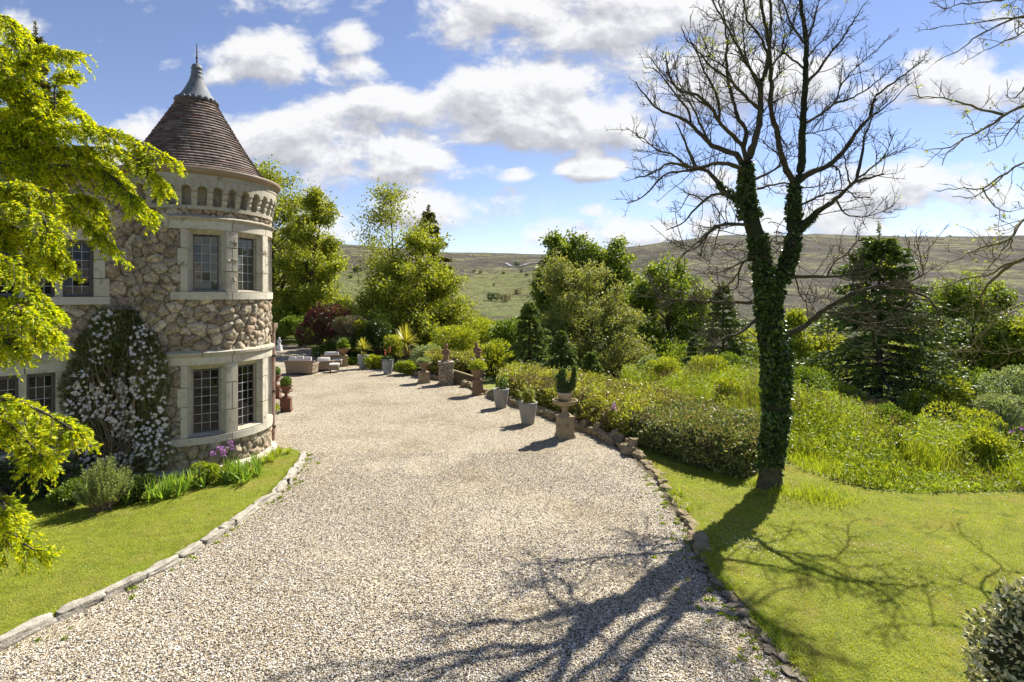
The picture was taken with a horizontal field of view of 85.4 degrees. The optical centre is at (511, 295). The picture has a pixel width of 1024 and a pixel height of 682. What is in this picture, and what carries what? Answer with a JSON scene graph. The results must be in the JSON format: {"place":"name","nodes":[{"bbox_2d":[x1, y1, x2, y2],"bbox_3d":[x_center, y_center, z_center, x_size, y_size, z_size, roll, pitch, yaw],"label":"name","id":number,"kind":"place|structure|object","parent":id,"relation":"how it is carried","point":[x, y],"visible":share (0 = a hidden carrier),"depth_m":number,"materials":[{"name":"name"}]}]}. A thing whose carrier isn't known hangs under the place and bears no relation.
{"place":"outdoors","nodes":[
{"label":"outdoors","id":0,"kind":"place"},
{"bbox_2d":[0,448,300,634],"bbox_3d":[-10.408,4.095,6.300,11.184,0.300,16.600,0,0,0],"label":"lawn","id":1,"kind":"structure","parent":0,"point":[199,506],"depth_m":9.08,"materials":[{"name":"green plant"}]},
{"bbox_2d":[0,454,55,499],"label":"shrub","id":2,"kind":"object","parent":1,"relation":"on","point":[5,480],"visible":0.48,"depth_m":10.64,"materials":[{"name":"green plant"}]},
{"bbox_2d":[11,457,88,499],"bbox_3d":[-9.171,3.630,11.039,0.931,0.871,1.266,0,0,41],"label":"shrub","id":3,"kind":"object","parent":1,"relation":"on","point":[44,490],"visible":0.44,"depth_m":10.86,"materials":[{"name":"green plant"}]},
{"bbox_2d":[45,475,83,505],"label":"shrub","id":4,"kind":"object","parent":1,"relation":"on","point":[64,490],"visible":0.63,"depth_m":10.30,"materials":[{"name":"green plant"}]},
{"bbox_2d":[0,14,188,579],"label":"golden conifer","id":5,"kind":"object","parent":1,"relation":"on","point":[32,149],"visible":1,"depth_m":3.41,"materials":[{"name":"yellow plant"}]},
{"bbox_2d":[69,454,133,511],"bbox_3d":[-7.546,3.449,10.304,0.962,1.015,0.996,0,0,0],"label":"lavender bush","id":6,"kind":"object","parent":1,"relation":"on","point":[99,493],"visible":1,"depth_m":10.13,"materials":[{"name":"plant"}]},
{"bbox_2d":[56,307,173,477],"bbox_3d":[-8.377,2.218,11.871,2.097,3.971,0.858,0,0,-21],"label":"clematis","id":7,"kind":"object","parent":1,"relation":"on","point":[126,455],"visible":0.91,"depth_m":11.82,"materials":[{"name":"white plant"}]},
{"bbox_2d":[116,473,158,503],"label":"shrub","id":8,"kind":"object","parent":1,"relation":"on","point":[139,487],"visible":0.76,"depth_m":10.63,"materials":[{"name":"green plant"}]},
{"bbox_2d":[118,478,177,504],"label":"iris clump","id":9,"kind":"object","parent":1,"relation":"on","point":[155,496],"visible":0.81,"depth_m":10.60,"materials":[{"name":"plant"}]},
{"bbox_2d":[125,472,177,498],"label":"iris clump","id":10,"kind":"object","parent":1,"relation":"on","point":[166,487],"visible":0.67,"depth_m":10.82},
{"bbox_2d":[152,467,196,496],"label":"iris clump","id":11,"kind":"object","parent":1,"relation":"on","point":[182,486],"visible":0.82,"depth_m":10.97,"materials":[{"name":"plant"}]},
{"bbox_2d":[161,466,208,488],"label":"iris clump","id":12,"kind":"object","parent":1,"relation":"on","point":[202,486],"visible":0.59,"depth_m":11.35,"materials":[{"name":"plant"}]},
{"bbox_2d":[190,460,233,484],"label":"rose bush","id":13,"kind":"object","parent":1,"relation":"on","point":[214,468],"visible":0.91,"depth_m":11.62,"materials":[{"name":"green plant"}]},
{"bbox_2d":[217,459,256,484],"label":"iris clump","id":14,"kind":"object","parent":1,"relation":"on","point":[243,475],"visible":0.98,"depth_m":11.71,"materials":[{"name":"plant"}]},
{"bbox_2d":[271,339,297,344],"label":"lawn","id":15,"kind":"structure","parent":0,"point":[289,342],"depth_m":47.08,"materials":[{"name":"green plant"}]},
{"bbox_2d":[271,306,303,341],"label":"shrub","id":16,"kind":"object","parent":15,"relation":"on","point":[276,313],"visible":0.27,"depth_m":46.88,"materials":[{"name":"green plant"}]},
{"bbox_2d":[0,345,790,681],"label":"gravel drive","id":17,"kind":"structure","parent":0,"point":[348,411],"depth_m":8.43,"materials":[{"name":"gravel"}]},
{"bbox_2d":[0,612,57,651],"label":"kerb stone","id":18,"kind":"object","parent":17,"relation":"on","point":[34,625],"visible":1,"depth_m":6.50,"materials":[{"name":"stone"}]},
{"bbox_2d":[54,590,105,622],"bbox_3d":[-5.505,3.946,7.048,0.179,0.144,0.611,0,2,25],"label":"kerb stone","id":19,"kind":"object","parent":17,"relation":"on","point":[69,610],"visible":0.97,"depth_m":7.01,"materials":[{"name":"stone"}]},
{"bbox_2d":[101,571,146,600],"bbox_3d":[-5.289,3.953,7.563,0.160,0.162,0.653,1,1,22],"label":"kerb stone","id":20,"kind":"object","parent":17,"relation":"on","point":[116,588],"visible":0.91,"depth_m":7.52,"materials":[{"name":"stone"}]},
{"bbox_2d":[144,555,183,579],"bbox_3d":[-5.126,3.961,8.088,0.173,0.141,0.724,0,0,17],"label":"kerb stone","id":21,"kind":"object","parent":17,"relation":"on","point":[158,567],"visible":0.9,"depth_m":8.07,"materials":[{"name":"stone"}]},
{"bbox_2d":[174,540,204,557],"bbox_3d":[-5.008,3.958,8.617,0.180,0.142,0.532,-2,0,10],"label":"kerb stone","id":22,"kind":"object","parent":17,"relation":"on","point":[188,550],"visible":0.94,"depth_m":8.57,"materials":[{"name":"stone"}]},
{"bbox_2d":[229,503,260,526],"bbox_3d":[-4.826,3.945,10.015,0.182,0.135,0.902,-1,1,2],"label":"kerb stone","id":23,"kind":"object","parent":17,"relation":"on","point":[239,518],"visible":0.9,"depth_m":9.96,"materials":[{"name":"stone"}]},
{"bbox_2d":[283,356,318,374],"bbox_3d":[-10.810,3.532,28.469,1.646,0.936,1.057,0,0,9],"label":"garden sofa","id":24,"kind":"object","parent":17,"relation":"on","point":[299,364],"visible":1,"depth_m":28.09,"materials":[{"name":"wicker"}]},
{"bbox_2d":[17,452,797,681],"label":"gravel weeds","id":25,"kind":"object","parent":17,"relation":"on","point":[775,675],"visible":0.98,"depth_m":7.52,"materials":[{"name":"green plant"}]},
{"bbox_2d":[470,369,484,395],"bbox_3d":[-1.392,3.465,22.464,0.680,1.070,0.680,0,0,-23],"label":"pedestal urn","id":26,"kind":"object","parent":17,"relation":"on","point":[477,385],"visible":0.89,"depth_m":22.28,"materials":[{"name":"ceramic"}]},
{"bbox_2d":[493,387,508,408],"bbox_3d":[-0.396,3.655,19.845,0.603,0.690,0.603,0,0,15],"label":"planter","id":27,"kind":"object","parent":17,"relation":"on","point":[500,397],"visible":0.95,"depth_m":19.64,"materials":[{"name":"stone"}]},
{"bbox_2d":[518,400,537,424],"bbox_3d":[0.494,3.655,17.333,0.614,0.690,0.614,0,0,10],"label":"planter","id":28,"kind":"object","parent":17,"relation":"on","point":[527,413],"visible":0.91,"depth_m":17.13,"materials":[{"name":"stone"}]},
{"bbox_2d":[552,398,577,439],"bbox_3d":[1.497,3.465,15.687,0.740,1.070,0.740,0,0,-20],"label":"pedestal","id":29,"kind":"object","parent":17,"relation":"on","point":[564,424],"visible":0.98,"depth_m":15.51,"materials":[{"name":"stone"}]},
{"bbox_2d":[557,391,572,401],"bbox_3d":[1.497,2.854,15.687,0.450,0.292,0.450,0,0,-17],"label":"clay pot","id":30,"kind":"object","parent":29,"relation":"in","point":[564,396],"visible":0.62,"depth_m":15.52,"materials":[{"name":"ceramic"}]},
{"bbox_2d":[554,365,576,392],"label":"topiary","id":31,"kind":"object","parent":30,"relation":"in","point":[562,385],"visible":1,"depth_m":15.60,"materials":[{"name":"plant"}]},
{"bbox_2d":[625,455,817,681],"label":"stone edging","id":32,"kind":"object","parent":17,"relation":"on","point":[691,541],"visible":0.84,"depth_m":7.47,"materials":[{"name":"stone"}]},
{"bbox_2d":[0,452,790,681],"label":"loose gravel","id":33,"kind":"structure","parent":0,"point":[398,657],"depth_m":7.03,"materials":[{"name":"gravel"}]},
{"bbox_2d":[438,360,454,384],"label":"stone pier","id":34,"kind":"structure","parent":0,"point":[446,374],"depth_m":24.82,"materials":[{"name":"stone"}]},
{"bbox_2d":[0,0,1023,253],"label":"sky","id":35,"kind":"structure","parent":0,"point":[499,112],"materials":[{"name":"blue"}]},
{"bbox_2d":[273,234,1023,458],"bbox_3d":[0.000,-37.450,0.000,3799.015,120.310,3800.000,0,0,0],"label":"ground","id":36,"kind":"structure","parent":0,"point":[478,288],"depth_m":347.80,"materials":[{"name":"plant"}]},
{"bbox_2d":[15,20,70,146],"bbox_3d":[-17.904,-2.949,20.932,4.667,15.006,4.857,0,0,0],"label":"dark conifer","id":37,"kind":"object","parent":36,"relation":"on","point":[44,85],"visible":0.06,"depth_m":20.96,"materials":[{"name":"green plant"}]},
{"bbox_2d":[0,120,133,496],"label":"stone house","id":38,"kind":"structure","parent":36,"relation":"on","point":[105,285],"depth_m":11.60,"materials":[{"name":"stone"}]},
{"bbox_2d":[0,375,17,454],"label":"window","id":39,"kind":"structure","parent":38,"relation":"in","point":[8,385],"depth_m":10.88,"materials":[{"name":"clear glass"}]},
{"bbox_2d":[27,372,53,446],"bbox_3d":[-9.560,2.320,11.235,0.070,1.520,0.437,0,0,42],"label":"window","id":40,"kind":"structure","parent":38,"relation":"in","point":[40,386],"depth_m":11.26,"materials":[{"name":"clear glass"}]},
{"bbox_2d":[63,240,91,295],"bbox_3d":[-9.157,-0.575,11.675,0.070,1.170,0.508,0,0,42],"label":"window","id":41,"kind":"structure","parent":38,"relation":"in","point":[82,257],"depth_m":11.72,"materials":[{"name":"clear glass"}]},
{"bbox_2d":[116,43,280,477],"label":"round tower","id":42,"kind":"structure","parent":36,"relation":"on","point":[201,295],"depth_m":12.70,"materials":[{"name":"stone"}]},
{"bbox_2d":[187,363,225,437],"bbox_3d":[-6.927,2.340,12.582,0.776,1.600,0.245,0,0,-36],"label":"window","id":43,"kind":"structure","parent":42,"relation":"in","point":[206,400],"depth_m":12.65,"materials":[{"name":"glass"}]},
{"bbox_2d":[187,228,225,291],"bbox_3d":[-6.927,-0.800,12.582,0.776,1.400,0.246,0,0,-36],"label":"window","id":44,"kind":"structure","parent":42,"relation":"in","point":[206,256],"depth_m":12.65,"materials":[{"name":"glass"}]},
{"bbox_2d":[237,359,261,429],"bbox_3d":[-6.360,2.340,13.361,0.245,1.600,0.776,0,0,18],"label":"window","id":45,"kind":"structure","parent":42,"relation":"in","point":[249,407],"depth_m":13.53,"materials":[{"name":"glass"}]},
{"bbox_2d":[237,232,261,291],"bbox_3d":[-6.360,-0.800,13.361,0.245,1.400,0.776,0,0,18],"label":"window","id":46,"kind":"structure","parent":42,"relation":"in","point":[249,251],"depth_m":13.53,"materials":[{"name":"glass"}]},
{"bbox_2d":[271,323,277,440],"bbox_3d":[-6.417,2.350,14.857,0.191,3.260,0.191,0,0,11],"label":"drainpipe","id":47,"kind":"object","parent":42,"relation":"attached to","point":[274,327],"visible":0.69,"depth_m":14.83,"materials":[{"name":"metal"}]},
{"bbox_2d":[277,314,316,346],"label":"shrub","id":48,"kind":"object","parent":36,"relation":"on","point":[285,328],"visible":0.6,"depth_m":42.96,"materials":[{"name":"green plant"}]},
{"bbox_2d":[252,154,356,335],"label":"broadleaf tree","id":49,"kind":"object","parent":36,"relation":"on","point":[288,208],"visible":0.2,"depth_m":53.09,"materials":[{"name":"green plant"}]},
{"bbox_2d":[271,181,356,324],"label":"broadleaf tree","id":50,"kind":"object","parent":36,"relation":"on","point":[306,293],"visible":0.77,"depth_m":48.20,"materials":[{"name":"green plant"}]},
{"bbox_2d":[294,302,351,348],"bbox_3d":[-12.472,2.263,37.036,3.983,3.738,3.547,0,0,0],"label":"rhododendron","id":51,"kind":"object","parent":36,"relation":"on","point":[320,326],"visible":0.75,"depth_m":36.32,"materials":[{"name":"red plant"}]},
{"bbox_2d":[333,335,361,356],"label":"shrub","id":52,"kind":"object","parent":36,"relation":"on","point":[353,350],"visible":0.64,"depth_m":33.25,"materials":[{"name":"green plant"}]},
{"bbox_2d":[331,314,365,340],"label":"shrub","id":53,"kind":"object","parent":36,"relation":"on","point":[348,328],"visible":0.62,"depth_m":34.62,"materials":[{"name":"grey plant"}]},
{"bbox_2d":[360,318,394,355],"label":"shrub","id":54,"kind":"object","parent":36,"relation":"on","point":[377,331],"visible":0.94,"depth_m":33.65,"materials":[{"name":"green plant"}]},
{"bbox_2d":[333,175,453,320],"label":"birch tree","id":55,"kind":"object","parent":36,"relation":"on","point":[377,261],"visible":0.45,"depth_m":42.48,"materials":[{"name":"green plant"}]},
{"bbox_2d":[383,334,403,361],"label":"shrub","id":56,"kind":"object","parent":36,"relation":"on","point":[394,352],"visible":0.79,"depth_m":33.06,"materials":[{"name":"green plant"}]},
{"bbox_2d":[386,324,418,360],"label":"palm lily","id":57,"kind":"object","parent":36,"relation":"on","point":[405,335],"visible":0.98,"depth_m":31.03,"materials":[{"name":"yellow plant"}]},
{"bbox_2d":[393,359,417,374],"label":"shrub","id":58,"kind":"object","parent":36,"relation":"on","point":[408,367],"visible":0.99,"depth_m":27.88,"materials":[{"name":"green plant"}]},
{"bbox_2d":[339,224,480,355],"bbox_3d":[-7.325,-0.145,40.062,10.727,9.953,9.920,0,0,0],"label":"broadleaf tree","id":59,"kind":"object","parent":36,"relation":"on","point":[434,286],"visible":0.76,"depth_m":39.20,"materials":[{"name":"green plant"}]},
{"bbox_2d":[406,204,465,351],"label":"dark conifer","id":60,"kind":"object","parent":36,"relation":"on","point":[429,215],"visible":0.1,"depth_m":49.67,"materials":[{"name":"green plant"}]},
{"bbox_2d":[426,323,480,351],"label":"shrub","id":61,"kind":"object","parent":36,"relation":"on","point":[461,338],"visible":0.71,"depth_m":33.05,"materials":[{"name":"green plant"}]},
{"bbox_2d":[423,347,493,375],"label":"hedge","id":62,"kind":"object","parent":36,"relation":"on","point":[460,359],"visible":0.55,"depth_m":27.16,"materials":[{"name":"green plant"}]},
{"bbox_2d":[456,316,501,350],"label":"shrub","id":63,"kind":"object","parent":36,"relation":"on","point":[482,331],"visible":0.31,"depth_m":36.52,"materials":[{"name":"green plant"}]},
{"bbox_2d":[469,338,516,375],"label":"shrub","id":64,"kind":"object","parent":36,"relation":"on","point":[496,356],"visible":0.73,"depth_m":28.35,"materials":[{"name":"green plant"}]},
{"bbox_2d":[487,317,527,360],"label":"shrub","id":65,"kind":"object","parent":36,"relation":"on","point":[508,328],"visible":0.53,"depth_m":32.59,"materials":[{"name":"green plant"}]},
{"bbox_2d":[501,301,555,367],"bbox_3d":[1.050,2.319,27.169,3.491,4.334,3.742,0,0,0],"label":"young spruce","id":66,"kind":"object","parent":36,"relation":"on","point":[521,348],"visible":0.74,"depth_m":27.22,"materials":[{"name":"green plant"}]},
{"bbox_2d":[538,330,579,371],"bbox_3d":[2.326,3.011,26.003,3.076,2.941,2.849,0,0,0],"label":"young spruce","id":67,"kind":"object","parent":36,"relation":"on","point":[560,350],"visible":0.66,"depth_m":25.71,"materials":[{"name":"green plant"}]},
{"bbox_2d":[527,226,593,342],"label":"broadleaf tree","id":68,"kind":"object","parent":36,"relation":"on","point":[563,245],"visible":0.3,"depth_m":57.11,"materials":[{"name":"green plant"}]},
{"bbox_2d":[578,352,603,374],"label":"young spruce","id":69,"kind":"object","parent":36,"relation":"on","point":[591,362],"visible":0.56,"depth_m":24.33,"materials":[{"name":"green plant"}]},
{"bbox_2d":[533,241,663,378],"bbox_3d":[5.834,2.177,37.935,9.334,11.995,8.540,0,0,0],"label":"willow tree","id":70,"kind":"object","parent":36,"relation":"on","point":[612,354],"visible":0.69,"depth_m":37.14,"materials":[{"name":"green plant"}]},
{"bbox_2d":[571,233,645,346],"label":"broadleaf tree","id":71,"kind":"object","parent":36,"relation":"on","point":[615,258],"visible":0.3,"depth_m":54.97,"materials":[{"name":"green plant"}]},
{"bbox_2d":[278,234,1023,320],"bbox_3d":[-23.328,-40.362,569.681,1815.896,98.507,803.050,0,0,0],"label":"heather scrub","id":72,"kind":"object","parent":36,"relation":"on","point":[524,259],"visible":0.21,"depth_m":451.76,"materials":[{"name":"green plant"}]},
{"bbox_2d":[644,356,682,376],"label":"shrub","id":73,"kind":"object","parent":36,"relation":"on","point":[658,368],"visible":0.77,"depth_m":22.45,"materials":[{"name":"green plant"}]},
{"bbox_2d":[618,250,721,362],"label":"broadleaf tree","id":74,"kind":"object","parent":36,"relation":"on","point":[681,332],"visible":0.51,"depth_m":45.87,"materials":[{"name":"green plant"}]},
{"bbox_2d":[643,337,699,366],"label":"shrub","id":75,"kind":"object","parent":36,"relation":"on","point":[677,355],"visible":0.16,"depth_m":40.78,"materials":[{"name":"green plant"}]},
{"bbox_2d":[680,334,710,369],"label":"young spruce","id":76,"kind":"object","parent":36,"relation":"on","point":[684,360],"visible":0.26,"depth_m":28.88,"materials":[{"name":"green plant"}]},
{"bbox_2d":[689,353,737,376],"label":"shrub","id":77,"kind":"object","parent":36,"relation":"on","point":[709,358],"visible":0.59,"depth_m":20.48,"materials":[{"name":"green plant"}]},
{"bbox_2d":[686,280,759,367],"bbox_3d":[12.370,4.239,33.403,7.965,10.494,8.235,0,0,0],"label":"spruce","id":78,"kind":"object","parent":36,"relation":"on","point":[735,347],"visible":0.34,"depth_m":32.47,"materials":[{"name":"green plant"}]},
{"bbox_2d":[713,377,742,401],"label":"shrub","id":79,"kind":"object","parent":36,"relation":"on","point":[723,381],"visible":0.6,"depth_m":17.38,"materials":[{"name":"green plant"}]},
{"bbox_2d":[716,351,757,370],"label":"shrub","id":80,"kind":"object","parent":36,"relation":"on","point":[736,359],"visible":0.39,"depth_m":22.09,"materials":[{"name":"green plant"}]},
{"bbox_2d":[793,365,834,393],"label":"shrub","id":81,"kind":"object","parent":36,"relation":"on","point":[806,374],"visible":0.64,"depth_m":18.08,"materials":[{"name":"green plant"}]},
{"bbox_2d":[784,307,844,375],"bbox_3d":[18.887,5.212,35.955,4.860,9.041,5.009,0,0,36],"label":"broadleaf tree","id":82,"kind":"object","parent":36,"relation":"on","point":[810,343],"visible":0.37,"depth_m":35.07,"materials":[{"name":"green plant"}]},
{"bbox_2d":[616,366,1023,493],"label":"long grass","id":83,"kind":"structure","parent":36,"relation":"on","point":[929,461],"depth_m":12.92,"materials":[{"name":"plant"}]},
{"bbox_2d":[622,356,1021,487],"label":"dry stems","id":84,"kind":"object","parent":36,"relation":"on","point":[880,427],"visible":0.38,"depth_m":15.05,"materials":[{"name":"green plant"}]},
{"bbox_2d":[622,361,1023,492],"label":"nettles","id":85,"kind":"object","parent":36,"relation":"on","point":[867,454],"visible":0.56,"depth_m":13.51,"materials":[{"name":"green plant"}]},
{"bbox_2d":[817,380,866,401],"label":"shrub","id":86,"kind":"object","parent":36,"relation":"on","point":[844,387],"visible":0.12,"depth_m":21.74,"materials":[{"name":"green plant"}]},
{"bbox_2d":[792,220,986,421],"bbox_3d":[17.202,2.621,25.758,10.600,12.307,10.689,0,0,-44],"label":"spruce","id":87,"kind":"object","parent":36,"relation":"on","point":[877,376],"visible":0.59,"depth_m":24.77,"materials":[{"name":"green plant"}]},
{"bbox_2d":[870,402,917,428],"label":"shrub","id":88,"kind":"object","parent":36,"relation":"on","point":[889,407],"visible":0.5,"depth_m":14.97,"materials":[{"name":"green plant"}]},
{"bbox_2d":[899,388,957,427],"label":"shrub","id":89,"kind":"object","parent":36,"relation":"on","point":[935,397],"visible":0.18,"depth_m":22.67,"materials":[{"name":"green plant"}]},
{"bbox_2d":[901,373,973,421],"bbox_3d":[18.614,5.661,23.970,2.976,4.658,2.690,0,0,0],"label":"shrub","id":90,"kind":"object","parent":36,"relation":"on","point":[942,395],"visible":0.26,"depth_m":23.63,"materials":[{"name":"green plant"}]},
{"bbox_2d":[919,400,1005,432],"bbox_3d":[15.394,5.066,19.565,2.687,2.787,2.785,0,0,0],"label":"shrub","id":91,"kind":"object","parent":36,"relation":"on","point":[968,412],"visible":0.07,"depth_m":19.19,"materials":[{"name":"green plant"}]},
{"bbox_2d":[916,267,1023,409],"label":"broadleaf tree","id":92,"kind":"object","parent":36,"relation":"on","point":[957,292],"visible":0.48,"depth_m":36.84,"materials":[{"name":"green plant"}]},
{"bbox_2d":[950,425,1013,461],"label":"shrub","id":93,"kind":"object","parent":36,"relation":"on","point":[997,446],"visible":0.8,"depth_m":12.63,"materials":[{"name":"green plant"}]},
{"bbox_2d":[949,366,1023,419],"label":"shrub","id":94,"kind":"object","parent":36,"relation":"on","point":[977,376],"visible":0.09,"depth_m":31.02,"materials":[{"name":"green plant"}]},
{"bbox_2d":[958,417,1016,432],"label":"shrub","id":95,"kind":"object","parent":36,"relation":"on","point":[983,421],"visible":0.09,"depth_m":17.09,"materials":[{"name":"green plant"}]},
{"bbox_2d":[972,393,1023,428],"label":"shrub","id":96,"kind":"object","parent":36,"relation":"on","point":[1009,412],"visible":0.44,"depth_m":20.28,"materials":[{"name":"green plant"}]},
{"bbox_2d":[977,363,1023,429],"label":"shrub","id":97,"kind":"object","parent":36,"relation":"on","point":[1016,377],"visible":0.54,"depth_m":25.20,"materials":[{"name":"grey plant"}]},
{"bbox_2d":[988,422,1023,454],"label":"rhododendron","id":98,"kind":"object","parent":36,"relation":"on","point":[999,426],"visible":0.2,"depth_m":14.16,"materials":[{"name":"green plant"}]},
{"bbox_2d":[990,308,1023,388],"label":"broadleaf tree","id":99,"kind":"object","parent":36,"relation":"on","point":[1018,327],"visible":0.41,"depth_m":34.54,"materials":[{"name":"green plant"}]},
{"bbox_2d":[483,381,1023,681],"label":"lawn","id":100,"kind":"structure","parent":0,"point":[492,385],"depth_m":8.08,"materials":[{"name":"green plant"}]},
{"bbox_2d":[2,458,839,681],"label":"edge grass","id":101,"kind":"structure","parent":100,"relation":"on","point":[726,582],"depth_m":7.43,"materials":[{"name":"plant"}]},
{"bbox_2d":[494,360,700,437],"bbox_3d":[2.451,3.383,20.477,4.446,1.452,10.839,0,0,-27],"label":"hedge","id":102,"kind":"object","parent":100,"relation":"on","point":[596,395],"visible":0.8,"depth_m":17.99,"materials":[{"name":"green plant"}]},
{"bbox_2d":[629,394,761,479],"bbox_3d":[5.426,3.424,14.545,4.891,1.368,3.619,0,0,-42],"label":"hedge","id":103,"kind":"object","parent":100,"relation":"on","point":[702,433],"visible":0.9,"depth_m":13.21,"materials":[{"name":"green plant"}]},
{"bbox_2d":[606,0,976,490],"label":"bare tree","id":104,"kind":"object","parent":100,"relation":"on","point":[770,475],"visible":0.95,"depth_m":11.22,"materials":[{"name":"brown plant"}]},
{"bbox_2d":[713,0,824,482],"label":"ivy","id":105,"kind":"object","parent":104,"relation":"attached to","point":[776,382],"visible":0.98,"depth_m":11.25,"materials":[{"name":"green plant"}]},
{"bbox_2d":[751,476,887,514],"bbox_3d":[5.918,3.837,10.835,2.341,0.226,1.757,0,0,22],"label":"grass tuft","id":106,"kind":"object","parent":100,"relation":"on","point":[814,493],"visible":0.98,"depth_m":10.78,"materials":[{"name":"plant"}]},
{"bbox_2d":[887,0,1023,386],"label":"bare tree","id":107,"kind":"object","parent":100,"relation":"on","point":[1007,265],"visible":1,"depth_m":7.97,"materials":[{"name":"brown plant"}]},
{"bbox_2d":[960,576,1023,681],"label":"variegated bush","id":108,"kind":"object","parent":100,"relation":"on","point":[999,651],"visible":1,"depth_m":4.79,"materials":[{"name":"green plant"}]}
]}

